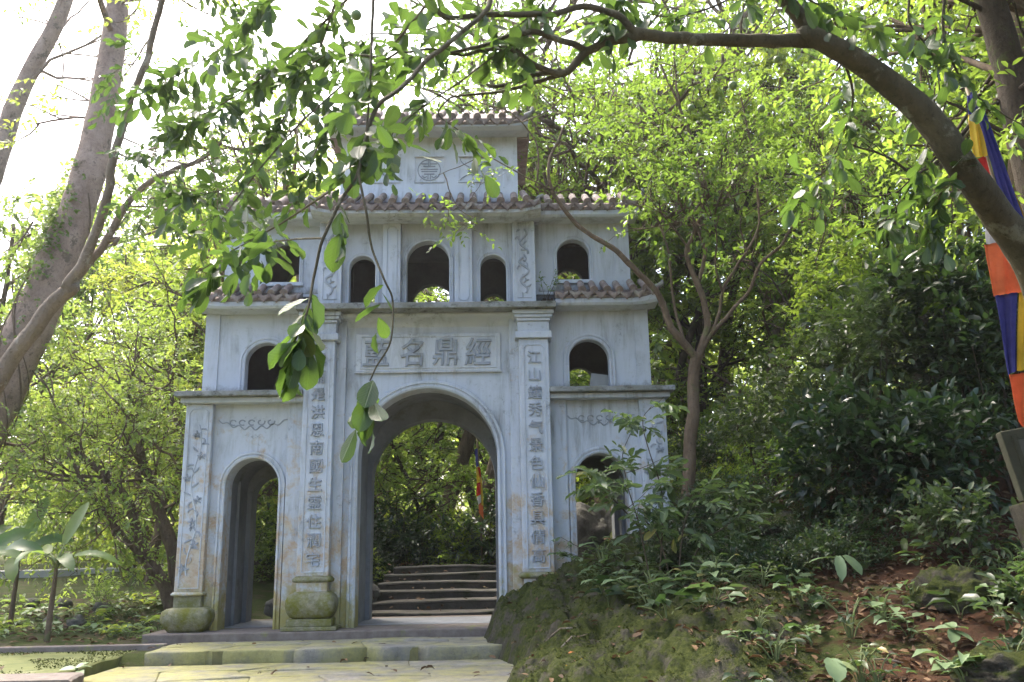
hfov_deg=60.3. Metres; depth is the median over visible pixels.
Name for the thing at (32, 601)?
bank stone
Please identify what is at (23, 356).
liana
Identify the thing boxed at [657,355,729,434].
shrub
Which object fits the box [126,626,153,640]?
herb
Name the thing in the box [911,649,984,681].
herb
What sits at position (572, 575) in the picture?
herb
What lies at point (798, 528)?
shrub
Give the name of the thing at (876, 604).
herb
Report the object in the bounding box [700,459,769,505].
shrub
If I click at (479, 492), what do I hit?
flag
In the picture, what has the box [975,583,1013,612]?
herb
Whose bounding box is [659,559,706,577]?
herb
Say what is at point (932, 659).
herb
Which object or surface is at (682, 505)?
herb
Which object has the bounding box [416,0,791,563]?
tall tree
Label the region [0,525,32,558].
banana plant
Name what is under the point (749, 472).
shrub
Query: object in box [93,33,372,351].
tall tree
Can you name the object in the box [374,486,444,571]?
shrub
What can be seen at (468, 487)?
woodland tree
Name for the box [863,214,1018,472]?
glossy shrub
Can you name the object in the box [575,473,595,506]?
shrub
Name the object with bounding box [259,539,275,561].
shrub
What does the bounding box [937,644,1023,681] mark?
boulder
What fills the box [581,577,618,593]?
herb
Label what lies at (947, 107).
woodland tree
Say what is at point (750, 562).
broadleaf plant
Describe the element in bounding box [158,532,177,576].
shrub
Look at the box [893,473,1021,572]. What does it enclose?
glossy shrub
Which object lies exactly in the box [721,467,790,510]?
shrub
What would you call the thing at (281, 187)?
woodland tree
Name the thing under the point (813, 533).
herb
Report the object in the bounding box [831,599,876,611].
herb
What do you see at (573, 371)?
woodland tree
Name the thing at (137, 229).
woodland tree
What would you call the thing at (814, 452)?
shrub
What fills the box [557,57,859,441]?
woodland tree
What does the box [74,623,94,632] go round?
herb
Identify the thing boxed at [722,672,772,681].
herb
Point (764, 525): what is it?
shrub
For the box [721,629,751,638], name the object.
broadleaf plant
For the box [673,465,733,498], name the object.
shrub
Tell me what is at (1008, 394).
shrub
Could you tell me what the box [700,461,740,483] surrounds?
shrub
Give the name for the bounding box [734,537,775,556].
herb
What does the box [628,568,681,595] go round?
herb
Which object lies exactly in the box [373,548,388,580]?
shrub
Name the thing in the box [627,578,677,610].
herb
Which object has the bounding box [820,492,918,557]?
shrub
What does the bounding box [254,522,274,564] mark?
shrub
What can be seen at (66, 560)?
banana plant
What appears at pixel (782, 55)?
woodland tree
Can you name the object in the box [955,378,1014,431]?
shrub
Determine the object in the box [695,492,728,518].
shrub
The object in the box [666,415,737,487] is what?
shrub
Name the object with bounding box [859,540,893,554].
herb
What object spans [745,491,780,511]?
herb
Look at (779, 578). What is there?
herb
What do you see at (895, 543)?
herb
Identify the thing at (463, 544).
shrub
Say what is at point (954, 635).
broadleaf plant
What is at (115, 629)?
herb
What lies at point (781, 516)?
shrub
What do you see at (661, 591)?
herb
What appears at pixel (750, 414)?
shrub
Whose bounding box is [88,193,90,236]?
liana
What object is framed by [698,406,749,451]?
shrub
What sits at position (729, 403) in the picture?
shrub
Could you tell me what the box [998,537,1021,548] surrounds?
herb
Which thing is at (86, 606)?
herb
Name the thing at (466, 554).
shrub
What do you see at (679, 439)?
shrub
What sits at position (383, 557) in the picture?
shrub
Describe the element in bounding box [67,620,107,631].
herb
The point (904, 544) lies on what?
broadleaf plant
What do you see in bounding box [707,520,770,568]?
shrub
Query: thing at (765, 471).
shrub
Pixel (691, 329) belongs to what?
woodland tree
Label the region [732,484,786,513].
shrub
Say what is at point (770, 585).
leaf litter
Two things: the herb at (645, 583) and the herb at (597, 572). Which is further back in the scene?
the herb at (597, 572)
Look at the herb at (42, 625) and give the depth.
13.93 m
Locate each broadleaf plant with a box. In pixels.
[60,662,90,672]
[387,511,464,564]
[647,577,677,588]
[705,547,729,561]
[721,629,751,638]
[732,560,765,581]
[806,595,821,607]
[810,555,862,582]
[824,657,857,681]
[891,538,922,563]
[934,622,973,646]
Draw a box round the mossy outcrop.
[484,513,814,681]
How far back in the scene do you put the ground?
9.87 m
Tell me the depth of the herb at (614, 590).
10.25 m
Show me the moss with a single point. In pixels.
(544, 669)
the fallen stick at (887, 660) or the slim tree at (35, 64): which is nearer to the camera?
the fallen stick at (887, 660)
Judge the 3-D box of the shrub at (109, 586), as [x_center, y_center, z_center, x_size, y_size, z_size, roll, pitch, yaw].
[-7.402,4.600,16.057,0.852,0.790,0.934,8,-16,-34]
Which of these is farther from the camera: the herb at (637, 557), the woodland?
the woodland
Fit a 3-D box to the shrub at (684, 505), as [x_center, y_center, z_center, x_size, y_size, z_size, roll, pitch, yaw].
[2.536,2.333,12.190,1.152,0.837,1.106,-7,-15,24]
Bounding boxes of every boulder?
[263,598,273,618]
[372,583,380,601]
[576,502,611,555]
[902,564,1020,614]
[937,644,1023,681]
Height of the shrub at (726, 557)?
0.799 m
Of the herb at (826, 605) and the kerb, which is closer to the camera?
the herb at (826, 605)
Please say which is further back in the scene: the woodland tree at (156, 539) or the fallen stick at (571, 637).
the woodland tree at (156, 539)
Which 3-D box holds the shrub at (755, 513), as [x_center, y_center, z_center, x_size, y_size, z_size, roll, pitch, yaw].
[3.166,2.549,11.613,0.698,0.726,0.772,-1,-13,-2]
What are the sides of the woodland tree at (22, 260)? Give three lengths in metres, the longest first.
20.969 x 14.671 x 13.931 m
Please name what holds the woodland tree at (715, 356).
on the ground
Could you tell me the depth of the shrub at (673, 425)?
19.90 m
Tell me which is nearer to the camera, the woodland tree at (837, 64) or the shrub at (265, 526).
the shrub at (265, 526)
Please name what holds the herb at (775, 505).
on the ground
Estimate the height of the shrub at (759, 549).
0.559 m
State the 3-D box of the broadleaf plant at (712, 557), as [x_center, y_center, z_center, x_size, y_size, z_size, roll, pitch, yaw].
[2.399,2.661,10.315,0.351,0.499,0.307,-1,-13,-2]
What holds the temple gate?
on the ground
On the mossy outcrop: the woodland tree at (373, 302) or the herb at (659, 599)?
the herb at (659, 599)
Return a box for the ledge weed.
[536,269,561,300]
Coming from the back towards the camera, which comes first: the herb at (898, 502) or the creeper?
the creeper
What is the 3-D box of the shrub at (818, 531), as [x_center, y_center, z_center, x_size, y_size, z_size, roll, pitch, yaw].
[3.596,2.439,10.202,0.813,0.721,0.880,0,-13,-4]
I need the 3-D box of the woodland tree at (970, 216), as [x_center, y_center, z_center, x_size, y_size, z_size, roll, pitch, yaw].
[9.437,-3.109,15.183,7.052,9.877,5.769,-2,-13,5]
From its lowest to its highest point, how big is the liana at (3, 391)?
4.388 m
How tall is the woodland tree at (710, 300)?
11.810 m
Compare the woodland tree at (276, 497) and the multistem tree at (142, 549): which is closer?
the multistem tree at (142, 549)
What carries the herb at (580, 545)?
on the mossy outcrop
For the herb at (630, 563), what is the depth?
11.34 m
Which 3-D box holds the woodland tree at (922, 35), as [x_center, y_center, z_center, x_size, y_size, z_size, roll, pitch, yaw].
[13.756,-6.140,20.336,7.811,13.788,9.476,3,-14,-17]
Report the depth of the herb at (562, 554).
11.55 m
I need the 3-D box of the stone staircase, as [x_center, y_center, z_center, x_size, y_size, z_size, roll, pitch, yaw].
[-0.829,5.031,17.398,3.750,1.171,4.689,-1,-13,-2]
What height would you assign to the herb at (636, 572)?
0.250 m
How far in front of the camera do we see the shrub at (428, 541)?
21.18 m
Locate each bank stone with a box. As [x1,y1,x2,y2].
[23,598,39,606]
[43,615,59,621]
[54,598,72,609]
[66,614,86,625]
[92,602,110,610]
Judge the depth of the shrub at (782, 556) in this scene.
9.91 m
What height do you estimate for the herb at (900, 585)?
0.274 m
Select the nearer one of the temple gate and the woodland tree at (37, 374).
the temple gate
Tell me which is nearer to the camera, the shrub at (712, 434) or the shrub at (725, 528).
the shrub at (725, 528)
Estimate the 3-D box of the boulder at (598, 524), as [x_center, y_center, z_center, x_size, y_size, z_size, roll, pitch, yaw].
[1.422,3.895,15.925,1.646,1.955,1.384,-1,-13,-2]
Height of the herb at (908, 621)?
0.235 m
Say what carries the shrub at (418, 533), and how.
on the ground
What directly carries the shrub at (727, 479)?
on the ground
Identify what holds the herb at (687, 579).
on the mossy outcrop
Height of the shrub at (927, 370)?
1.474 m
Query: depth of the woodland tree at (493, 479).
20.44 m
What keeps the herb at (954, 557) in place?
on the ground
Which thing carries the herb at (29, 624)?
on the ground
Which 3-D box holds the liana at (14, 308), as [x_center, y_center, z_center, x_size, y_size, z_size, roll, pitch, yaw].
[-9.196,0.168,15.919,2.402,5.434,0.921,-1,-13,-2]
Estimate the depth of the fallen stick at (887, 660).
7.34 m
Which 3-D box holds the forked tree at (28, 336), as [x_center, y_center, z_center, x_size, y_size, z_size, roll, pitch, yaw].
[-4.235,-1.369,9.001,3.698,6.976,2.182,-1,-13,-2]
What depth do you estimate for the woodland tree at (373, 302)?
40.11 m
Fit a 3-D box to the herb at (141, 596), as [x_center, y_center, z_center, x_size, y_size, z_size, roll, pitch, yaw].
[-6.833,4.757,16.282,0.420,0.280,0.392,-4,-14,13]
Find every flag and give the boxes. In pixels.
[474,438,483,561]
[965,87,1023,426]
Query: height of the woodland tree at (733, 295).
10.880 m
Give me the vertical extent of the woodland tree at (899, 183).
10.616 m
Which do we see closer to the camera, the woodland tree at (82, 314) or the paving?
the paving
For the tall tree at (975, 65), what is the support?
on the ground
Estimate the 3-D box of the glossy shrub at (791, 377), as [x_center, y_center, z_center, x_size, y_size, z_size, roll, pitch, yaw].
[4.463,1.101,13.461,1.832,2.687,2.016,-1,-13,-2]
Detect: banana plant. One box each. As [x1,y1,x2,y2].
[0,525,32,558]
[4,496,74,632]
[4,501,120,641]
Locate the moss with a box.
[0,514,814,681]
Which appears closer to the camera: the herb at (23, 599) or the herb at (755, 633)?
the herb at (755, 633)
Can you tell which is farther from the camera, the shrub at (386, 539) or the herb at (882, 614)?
the shrub at (386, 539)
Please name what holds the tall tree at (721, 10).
on the ground
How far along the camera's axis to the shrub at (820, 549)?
10.01 m
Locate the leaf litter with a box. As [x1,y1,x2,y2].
[0,427,1023,681]
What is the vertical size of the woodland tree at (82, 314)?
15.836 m
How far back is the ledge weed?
13.67 m
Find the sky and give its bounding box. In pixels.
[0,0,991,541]
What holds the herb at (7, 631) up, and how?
on the ground
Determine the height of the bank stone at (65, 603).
0.317 m
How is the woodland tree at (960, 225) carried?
on the ground
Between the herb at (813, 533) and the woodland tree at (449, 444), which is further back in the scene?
the woodland tree at (449, 444)
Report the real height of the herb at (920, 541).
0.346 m
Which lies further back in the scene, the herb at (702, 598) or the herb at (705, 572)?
the herb at (705, 572)
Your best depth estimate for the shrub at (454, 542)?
20.77 m
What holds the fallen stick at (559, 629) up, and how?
on the mossy outcrop
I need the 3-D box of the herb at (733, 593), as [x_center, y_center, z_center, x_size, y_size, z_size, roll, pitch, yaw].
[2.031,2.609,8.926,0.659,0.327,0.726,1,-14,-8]
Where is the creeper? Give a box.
[0,111,97,344]
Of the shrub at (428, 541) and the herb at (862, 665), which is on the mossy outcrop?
the herb at (862, 665)
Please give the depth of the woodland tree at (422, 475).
33.01 m
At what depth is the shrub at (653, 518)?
11.33 m
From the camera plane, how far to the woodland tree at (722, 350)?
25.95 m
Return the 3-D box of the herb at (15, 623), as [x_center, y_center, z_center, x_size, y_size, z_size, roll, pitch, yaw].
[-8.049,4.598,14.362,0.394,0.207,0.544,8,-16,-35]
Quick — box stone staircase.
[372,564,496,616]
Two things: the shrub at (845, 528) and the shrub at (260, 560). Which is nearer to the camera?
the shrub at (845, 528)
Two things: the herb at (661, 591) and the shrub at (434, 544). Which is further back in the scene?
the shrub at (434, 544)
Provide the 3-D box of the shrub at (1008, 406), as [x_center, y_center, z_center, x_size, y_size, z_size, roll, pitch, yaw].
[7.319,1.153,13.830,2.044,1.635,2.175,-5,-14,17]
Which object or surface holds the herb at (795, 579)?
on the mossy outcrop
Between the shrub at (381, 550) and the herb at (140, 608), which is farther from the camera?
the shrub at (381, 550)
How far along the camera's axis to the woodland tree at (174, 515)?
23.86 m
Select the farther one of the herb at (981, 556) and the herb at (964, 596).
the herb at (981, 556)
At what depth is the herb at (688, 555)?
10.72 m
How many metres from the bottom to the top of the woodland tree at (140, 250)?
12.444 m
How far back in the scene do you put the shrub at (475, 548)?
19.96 m
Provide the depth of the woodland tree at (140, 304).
21.58 m
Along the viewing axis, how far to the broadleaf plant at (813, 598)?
8.97 m
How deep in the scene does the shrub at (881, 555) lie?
9.96 m
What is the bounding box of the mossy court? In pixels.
[0,650,136,676]
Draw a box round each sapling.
[556,400,689,579]
[588,466,773,575]
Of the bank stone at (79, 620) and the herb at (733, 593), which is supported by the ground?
the bank stone at (79, 620)
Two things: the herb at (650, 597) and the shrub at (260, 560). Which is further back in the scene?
the shrub at (260, 560)
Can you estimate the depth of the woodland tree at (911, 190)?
27.72 m
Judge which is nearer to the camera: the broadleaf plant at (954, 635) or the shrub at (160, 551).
the broadleaf plant at (954, 635)
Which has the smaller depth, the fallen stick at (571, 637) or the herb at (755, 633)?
the herb at (755, 633)
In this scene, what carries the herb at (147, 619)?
on the ground
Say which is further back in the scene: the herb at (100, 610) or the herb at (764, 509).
the herb at (100, 610)
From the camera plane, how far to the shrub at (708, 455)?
15.80 m
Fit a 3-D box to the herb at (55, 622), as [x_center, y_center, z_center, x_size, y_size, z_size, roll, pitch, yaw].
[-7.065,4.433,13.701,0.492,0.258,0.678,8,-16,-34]
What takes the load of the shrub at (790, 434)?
on the ground
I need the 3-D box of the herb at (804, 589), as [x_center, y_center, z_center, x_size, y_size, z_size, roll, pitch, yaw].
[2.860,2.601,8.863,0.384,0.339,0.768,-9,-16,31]
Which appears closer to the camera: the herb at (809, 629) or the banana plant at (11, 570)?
the herb at (809, 629)
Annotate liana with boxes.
[0,309,11,454]
[7,276,28,436]
[11,293,28,406]
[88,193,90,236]
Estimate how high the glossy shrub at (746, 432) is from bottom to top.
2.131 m
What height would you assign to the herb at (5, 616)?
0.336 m
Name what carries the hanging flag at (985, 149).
hanging from the tree at (1002, 43)
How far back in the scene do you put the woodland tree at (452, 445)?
42.54 m
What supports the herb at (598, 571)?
on the mossy outcrop
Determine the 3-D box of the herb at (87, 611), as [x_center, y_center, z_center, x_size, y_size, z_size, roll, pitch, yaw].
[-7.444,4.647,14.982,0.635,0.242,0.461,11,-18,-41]
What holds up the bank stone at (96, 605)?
on the ground
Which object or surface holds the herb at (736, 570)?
on the mossy outcrop
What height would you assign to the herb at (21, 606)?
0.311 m
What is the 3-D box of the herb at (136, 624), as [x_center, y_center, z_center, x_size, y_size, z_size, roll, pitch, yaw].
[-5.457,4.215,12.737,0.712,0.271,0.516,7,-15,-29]
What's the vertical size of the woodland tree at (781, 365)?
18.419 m
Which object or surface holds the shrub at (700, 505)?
on the mossy outcrop
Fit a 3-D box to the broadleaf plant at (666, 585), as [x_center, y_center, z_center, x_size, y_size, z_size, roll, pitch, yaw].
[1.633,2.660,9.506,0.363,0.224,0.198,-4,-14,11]
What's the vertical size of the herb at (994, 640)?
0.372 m
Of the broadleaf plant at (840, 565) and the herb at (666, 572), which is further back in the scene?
the herb at (666, 572)
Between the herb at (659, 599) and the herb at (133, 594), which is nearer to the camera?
the herb at (659, 599)
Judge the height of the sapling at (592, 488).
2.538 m
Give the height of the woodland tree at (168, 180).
16.072 m
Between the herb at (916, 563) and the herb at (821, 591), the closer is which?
the herb at (821, 591)
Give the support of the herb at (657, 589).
on the mossy outcrop
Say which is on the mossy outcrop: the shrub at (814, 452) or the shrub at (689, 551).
the shrub at (689, 551)
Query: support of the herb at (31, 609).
on the ground
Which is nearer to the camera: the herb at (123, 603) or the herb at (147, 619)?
the herb at (147, 619)
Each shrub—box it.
[79,572,127,607]
[158,521,177,573]
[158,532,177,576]
[253,508,276,580]
[253,527,276,582]
[254,502,276,574]
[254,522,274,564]
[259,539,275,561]
[373,508,394,578]
[373,514,425,580]
[373,516,407,575]
[373,531,393,578]
[373,537,395,582]
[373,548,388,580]
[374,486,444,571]
[377,518,435,571]
[382,519,441,565]
[396,509,487,565]
[396,525,452,564]
[403,522,461,564]
[415,501,495,564]
[425,526,483,563]
[426,527,494,564]
[433,524,495,563]
[438,511,494,562]
[451,489,495,564]
[454,490,495,564]
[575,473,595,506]
[630,501,659,532]
[631,507,703,563]
[639,528,702,570]
[641,533,704,569]
[653,479,735,526]
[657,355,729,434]
[665,363,744,442]
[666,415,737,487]
[667,425,717,466]
[668,429,744,486]
[670,460,709,499]
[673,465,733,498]
[674,470,725,499]
[678,446,728,478]
[680,503,735,535]
[680,543,744,576]
[681,512,742,554]
[684,494,713,520]
[691,533,757,579]
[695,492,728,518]
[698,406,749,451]
[698,467,751,509]
[699,370,816,487]
[699,399,753,451]
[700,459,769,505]
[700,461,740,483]
[701,499,798,561]
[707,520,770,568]
[709,408,775,463]
[714,422,784,488]
[714,438,759,470]
[715,510,801,549]
[717,393,780,458]
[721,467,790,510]
[730,430,836,512]
[730,506,776,535]
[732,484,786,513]
[735,389,845,472]
[740,539,779,576]
[744,323,870,488]
[749,533,818,583]
[759,450,818,489]
[760,539,814,578]
[764,407,853,465]
[767,365,943,529]
[772,432,851,478]
[774,217,899,413]
[774,515,832,551]
[786,363,839,390]
[787,479,835,522]
[789,242,1009,470]
[790,496,828,530]
[790,520,864,577]
[794,482,876,531]
[799,520,872,578]
[801,281,936,506]
[802,518,865,565]
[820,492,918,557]
[843,376,1018,528]
[859,544,897,566]
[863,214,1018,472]
[890,361,932,398]
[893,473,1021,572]
[905,263,1023,494]
[913,368,1013,439]
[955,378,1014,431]
[963,541,1023,647]
[967,364,1019,430]
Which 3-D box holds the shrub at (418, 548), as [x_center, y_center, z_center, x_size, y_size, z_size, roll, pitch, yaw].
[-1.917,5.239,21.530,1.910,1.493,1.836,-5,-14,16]
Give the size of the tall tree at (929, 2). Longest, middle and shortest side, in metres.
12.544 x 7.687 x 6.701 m
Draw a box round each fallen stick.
[546,627,572,640]
[561,633,587,647]
[872,658,904,662]
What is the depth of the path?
24.46 m
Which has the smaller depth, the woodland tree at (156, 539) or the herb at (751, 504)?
the herb at (751, 504)
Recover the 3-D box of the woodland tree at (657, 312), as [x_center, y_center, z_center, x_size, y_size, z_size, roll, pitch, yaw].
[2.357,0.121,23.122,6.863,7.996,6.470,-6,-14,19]
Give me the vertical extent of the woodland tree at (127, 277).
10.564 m
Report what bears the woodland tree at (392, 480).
on the ground
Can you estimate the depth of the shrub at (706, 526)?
11.40 m
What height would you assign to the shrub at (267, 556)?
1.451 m
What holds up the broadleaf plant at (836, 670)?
on the ground
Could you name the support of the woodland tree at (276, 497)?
on the ground
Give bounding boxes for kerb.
[0,643,167,652]
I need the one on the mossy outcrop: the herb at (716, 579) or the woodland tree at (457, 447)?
the herb at (716, 579)
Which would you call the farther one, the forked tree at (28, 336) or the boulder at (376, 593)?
the boulder at (376, 593)
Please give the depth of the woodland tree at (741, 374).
34.35 m
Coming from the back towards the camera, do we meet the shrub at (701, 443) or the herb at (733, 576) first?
the shrub at (701, 443)
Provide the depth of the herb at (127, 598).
16.35 m
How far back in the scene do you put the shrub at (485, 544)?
19.86 m
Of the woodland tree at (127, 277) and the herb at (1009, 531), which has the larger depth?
the woodland tree at (127, 277)
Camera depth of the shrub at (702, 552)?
10.62 m
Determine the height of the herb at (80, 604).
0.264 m
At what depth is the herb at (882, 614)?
8.38 m
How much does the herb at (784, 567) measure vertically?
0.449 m
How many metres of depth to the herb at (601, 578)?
10.54 m
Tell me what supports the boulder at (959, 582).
on the ground
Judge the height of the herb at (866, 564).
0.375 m
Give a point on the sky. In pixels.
(39, 154)
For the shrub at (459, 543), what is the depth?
21.32 m
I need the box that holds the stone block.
[0,672,83,681]
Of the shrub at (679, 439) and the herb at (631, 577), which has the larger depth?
the shrub at (679, 439)
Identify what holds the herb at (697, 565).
on the mossy outcrop
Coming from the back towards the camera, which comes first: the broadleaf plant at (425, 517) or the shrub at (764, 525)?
the broadleaf plant at (425, 517)
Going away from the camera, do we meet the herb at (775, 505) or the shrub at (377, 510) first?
the herb at (775, 505)
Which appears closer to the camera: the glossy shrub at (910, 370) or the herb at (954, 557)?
the herb at (954, 557)
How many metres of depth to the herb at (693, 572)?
9.59 m
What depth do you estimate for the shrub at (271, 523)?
20.66 m
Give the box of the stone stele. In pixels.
[996,427,1023,549]
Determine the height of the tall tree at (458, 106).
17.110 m
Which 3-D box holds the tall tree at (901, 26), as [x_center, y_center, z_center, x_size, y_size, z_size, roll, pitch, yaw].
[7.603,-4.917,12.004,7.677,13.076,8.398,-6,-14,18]
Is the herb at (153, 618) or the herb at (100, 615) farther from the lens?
the herb at (100, 615)
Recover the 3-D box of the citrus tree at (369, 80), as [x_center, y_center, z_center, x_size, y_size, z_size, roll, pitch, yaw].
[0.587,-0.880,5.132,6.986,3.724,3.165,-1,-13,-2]
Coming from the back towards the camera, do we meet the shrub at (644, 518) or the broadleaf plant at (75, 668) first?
the shrub at (644, 518)
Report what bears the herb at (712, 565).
on the mossy outcrop
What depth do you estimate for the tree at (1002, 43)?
9.53 m
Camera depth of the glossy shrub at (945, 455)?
10.75 m
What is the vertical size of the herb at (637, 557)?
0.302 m
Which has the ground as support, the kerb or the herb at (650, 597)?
the kerb
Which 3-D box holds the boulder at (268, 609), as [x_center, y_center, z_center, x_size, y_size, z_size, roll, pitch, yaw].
[-3.666,4.689,15.766,1.292,1.464,1.269,-12,-17,38]
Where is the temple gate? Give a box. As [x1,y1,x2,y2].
[141,106,674,644]
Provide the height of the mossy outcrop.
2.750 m
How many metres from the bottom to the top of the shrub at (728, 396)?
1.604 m
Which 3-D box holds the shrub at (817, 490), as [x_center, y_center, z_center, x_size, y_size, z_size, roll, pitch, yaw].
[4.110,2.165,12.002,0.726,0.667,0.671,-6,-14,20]
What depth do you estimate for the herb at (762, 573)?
9.47 m
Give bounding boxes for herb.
[0,599,36,612]
[0,620,12,626]
[0,625,24,635]
[0,629,27,640]
[1,593,37,604]
[1,614,32,630]
[14,617,33,624]
[19,605,54,618]
[19,607,37,619]
[21,623,40,632]
[22,602,62,615]
[25,613,57,629]
[37,617,75,630]
[52,627,74,635]
[53,607,88,617]
[56,603,87,615]
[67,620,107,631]
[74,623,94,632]
[78,603,93,609]
[85,608,111,622]
[87,612,109,620]
[94,623,130,631]
[97,605,140,616]
[98,625,130,638]
[103,624,136,637]
[108,623,156,638]
[110,592,140,601]
[115,602,128,609]
[119,616,158,630]
[124,593,157,607]
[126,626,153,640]
[128,605,149,611]
[129,591,153,603]
[132,615,159,625]
[137,615,163,631]
[547,537,629,573]
[565,572,600,584]
[578,540,621,558]
[580,567,610,580]
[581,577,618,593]
[583,582,625,606]
[584,536,629,563]
[588,568,609,579]
[591,569,657,586]
[594,549,649,567]
[601,576,667,600]
[613,570,642,581]
[614,573,638,588]
[615,561,643,575]
[615,572,648,586]
[624,578,685,593]
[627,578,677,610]
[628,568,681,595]
[637,561,659,574]
[638,588,701,621]
[642,581,676,596]
[642,585,663,599]
[650,576,682,595]
[651,570,684,577]
[651,585,675,596]
[658,555,702,569]
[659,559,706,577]
[663,494,703,516]
[669,561,736,581]
[675,551,706,569]
[675,570,718,582]
[677,571,702,584]
[678,587,716,611]
[682,582,747,606]
[688,564,730,575]
[692,553,747,584]
[694,577,729,587]
[721,563,761,581]
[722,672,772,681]
[725,623,811,660]
[729,501,759,511]
[729,503,788,515]
[733,629,768,643]
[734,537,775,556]
[734,566,773,582]
[741,561,784,587]
[743,605,776,627]
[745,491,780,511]
[746,549,806,576]
[760,549,821,582]
[766,573,816,594]
[772,583,821,608]
[783,529,842,554]
[785,566,815,582]
[788,572,818,586]
[788,623,824,645]
[794,591,837,610]
[806,583,833,595]
[808,588,839,608]
[812,596,879,637]
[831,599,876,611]
[832,643,888,681]
[834,542,887,569]
[846,649,916,681]
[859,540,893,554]
[859,587,917,619]
[866,541,901,555]
[869,494,915,518]
[870,597,924,631]
[876,616,934,637]
[882,580,927,595]
[899,553,933,565]
[908,529,982,551]
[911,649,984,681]
[925,589,990,618]
[929,656,963,673]
[937,556,983,570]
[947,555,997,567]
[948,642,1023,672]
[956,531,993,545]
[968,591,1016,608]
[970,550,1023,580]
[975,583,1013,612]
[977,633,1023,651]
[987,574,1023,598]
[995,530,1022,551]
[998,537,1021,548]
[1001,551,1022,567]
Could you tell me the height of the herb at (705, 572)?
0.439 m
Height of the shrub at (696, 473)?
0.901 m
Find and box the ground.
[0,366,1023,681]
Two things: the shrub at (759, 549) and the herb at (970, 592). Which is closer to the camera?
the herb at (970, 592)
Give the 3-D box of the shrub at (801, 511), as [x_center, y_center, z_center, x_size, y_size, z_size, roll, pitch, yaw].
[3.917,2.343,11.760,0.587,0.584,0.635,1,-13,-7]
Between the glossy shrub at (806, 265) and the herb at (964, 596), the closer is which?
the herb at (964, 596)
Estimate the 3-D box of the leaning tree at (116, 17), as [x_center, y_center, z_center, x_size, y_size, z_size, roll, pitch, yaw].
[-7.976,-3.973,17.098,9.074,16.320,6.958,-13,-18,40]
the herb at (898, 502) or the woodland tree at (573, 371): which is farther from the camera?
the woodland tree at (573, 371)
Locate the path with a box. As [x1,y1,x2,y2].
[0,565,164,578]
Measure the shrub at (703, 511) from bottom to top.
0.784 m
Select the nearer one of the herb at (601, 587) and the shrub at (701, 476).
the herb at (601, 587)
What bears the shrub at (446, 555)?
on the ground
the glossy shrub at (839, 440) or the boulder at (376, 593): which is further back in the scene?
the boulder at (376, 593)
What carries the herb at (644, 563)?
on the mossy outcrop
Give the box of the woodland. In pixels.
[0,193,1016,548]
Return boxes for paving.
[84,636,513,681]
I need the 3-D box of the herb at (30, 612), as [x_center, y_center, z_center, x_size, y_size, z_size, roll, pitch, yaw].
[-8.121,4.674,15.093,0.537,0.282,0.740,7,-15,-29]
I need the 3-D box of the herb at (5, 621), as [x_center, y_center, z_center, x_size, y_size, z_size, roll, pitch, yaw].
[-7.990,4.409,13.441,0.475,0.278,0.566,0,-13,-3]
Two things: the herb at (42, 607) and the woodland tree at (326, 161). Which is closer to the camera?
the herb at (42, 607)
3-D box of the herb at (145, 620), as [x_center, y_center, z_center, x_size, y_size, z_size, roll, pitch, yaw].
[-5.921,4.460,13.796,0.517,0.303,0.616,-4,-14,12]
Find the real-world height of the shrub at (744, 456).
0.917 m
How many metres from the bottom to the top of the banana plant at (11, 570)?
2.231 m
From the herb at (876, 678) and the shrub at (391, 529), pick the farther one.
the shrub at (391, 529)
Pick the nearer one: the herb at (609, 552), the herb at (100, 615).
the herb at (609, 552)
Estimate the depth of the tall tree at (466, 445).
26.13 m
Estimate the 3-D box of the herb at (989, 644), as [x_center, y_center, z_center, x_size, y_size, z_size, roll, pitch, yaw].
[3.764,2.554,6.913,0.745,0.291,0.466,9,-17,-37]
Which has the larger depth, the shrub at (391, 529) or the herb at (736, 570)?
the shrub at (391, 529)
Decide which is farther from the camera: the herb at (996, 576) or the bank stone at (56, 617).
the bank stone at (56, 617)
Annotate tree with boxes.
[0,0,189,185]
[0,0,278,448]
[0,0,285,394]
[0,170,189,549]
[0,175,202,562]
[0,176,146,572]
[0,234,206,609]
[0,248,277,587]
[0,262,124,563]
[1,235,259,571]
[2,149,292,564]
[2,169,333,545]
[2,198,184,562]
[43,144,430,536]
[61,202,295,580]
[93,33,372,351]
[97,143,339,515]
[109,0,1023,462]
[115,177,473,511]
[256,474,412,543]
[257,298,481,529]
[260,157,447,517]
[263,122,465,521]
[271,287,475,520]
[359,0,741,293]
[374,287,500,522]
[374,422,487,546]
[386,297,574,523]
[395,0,926,510]
[395,293,484,525]
[403,292,488,515]
[415,49,754,527]
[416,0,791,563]
[423,299,489,502]
[446,159,679,452]
[456,370,591,542]
[512,17,803,502]
[540,0,900,419]
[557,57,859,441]
[570,169,739,447]
[575,130,788,380]
[576,96,856,447]
[580,73,782,434]
[584,2,815,426]
[637,28,889,408]
[648,112,893,433]
[662,67,881,395]
[669,0,935,388]
[681,70,942,387]
[699,8,998,415]
[707,102,931,391]
[727,18,954,374]
[748,0,1023,194]
[783,0,1023,427]
[786,0,1007,359]
[800,0,1023,267]
[811,1,996,354]
[852,9,981,331]
[873,4,972,246]
[891,3,982,245]
[897,7,1014,361]
[917,0,940,11]
[933,38,985,283]
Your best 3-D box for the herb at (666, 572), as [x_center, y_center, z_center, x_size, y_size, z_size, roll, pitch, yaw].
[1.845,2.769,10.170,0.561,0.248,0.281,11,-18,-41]
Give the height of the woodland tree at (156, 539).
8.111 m
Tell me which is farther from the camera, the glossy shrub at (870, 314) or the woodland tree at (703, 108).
the woodland tree at (703, 108)
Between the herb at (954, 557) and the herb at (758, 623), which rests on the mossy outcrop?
the herb at (758, 623)

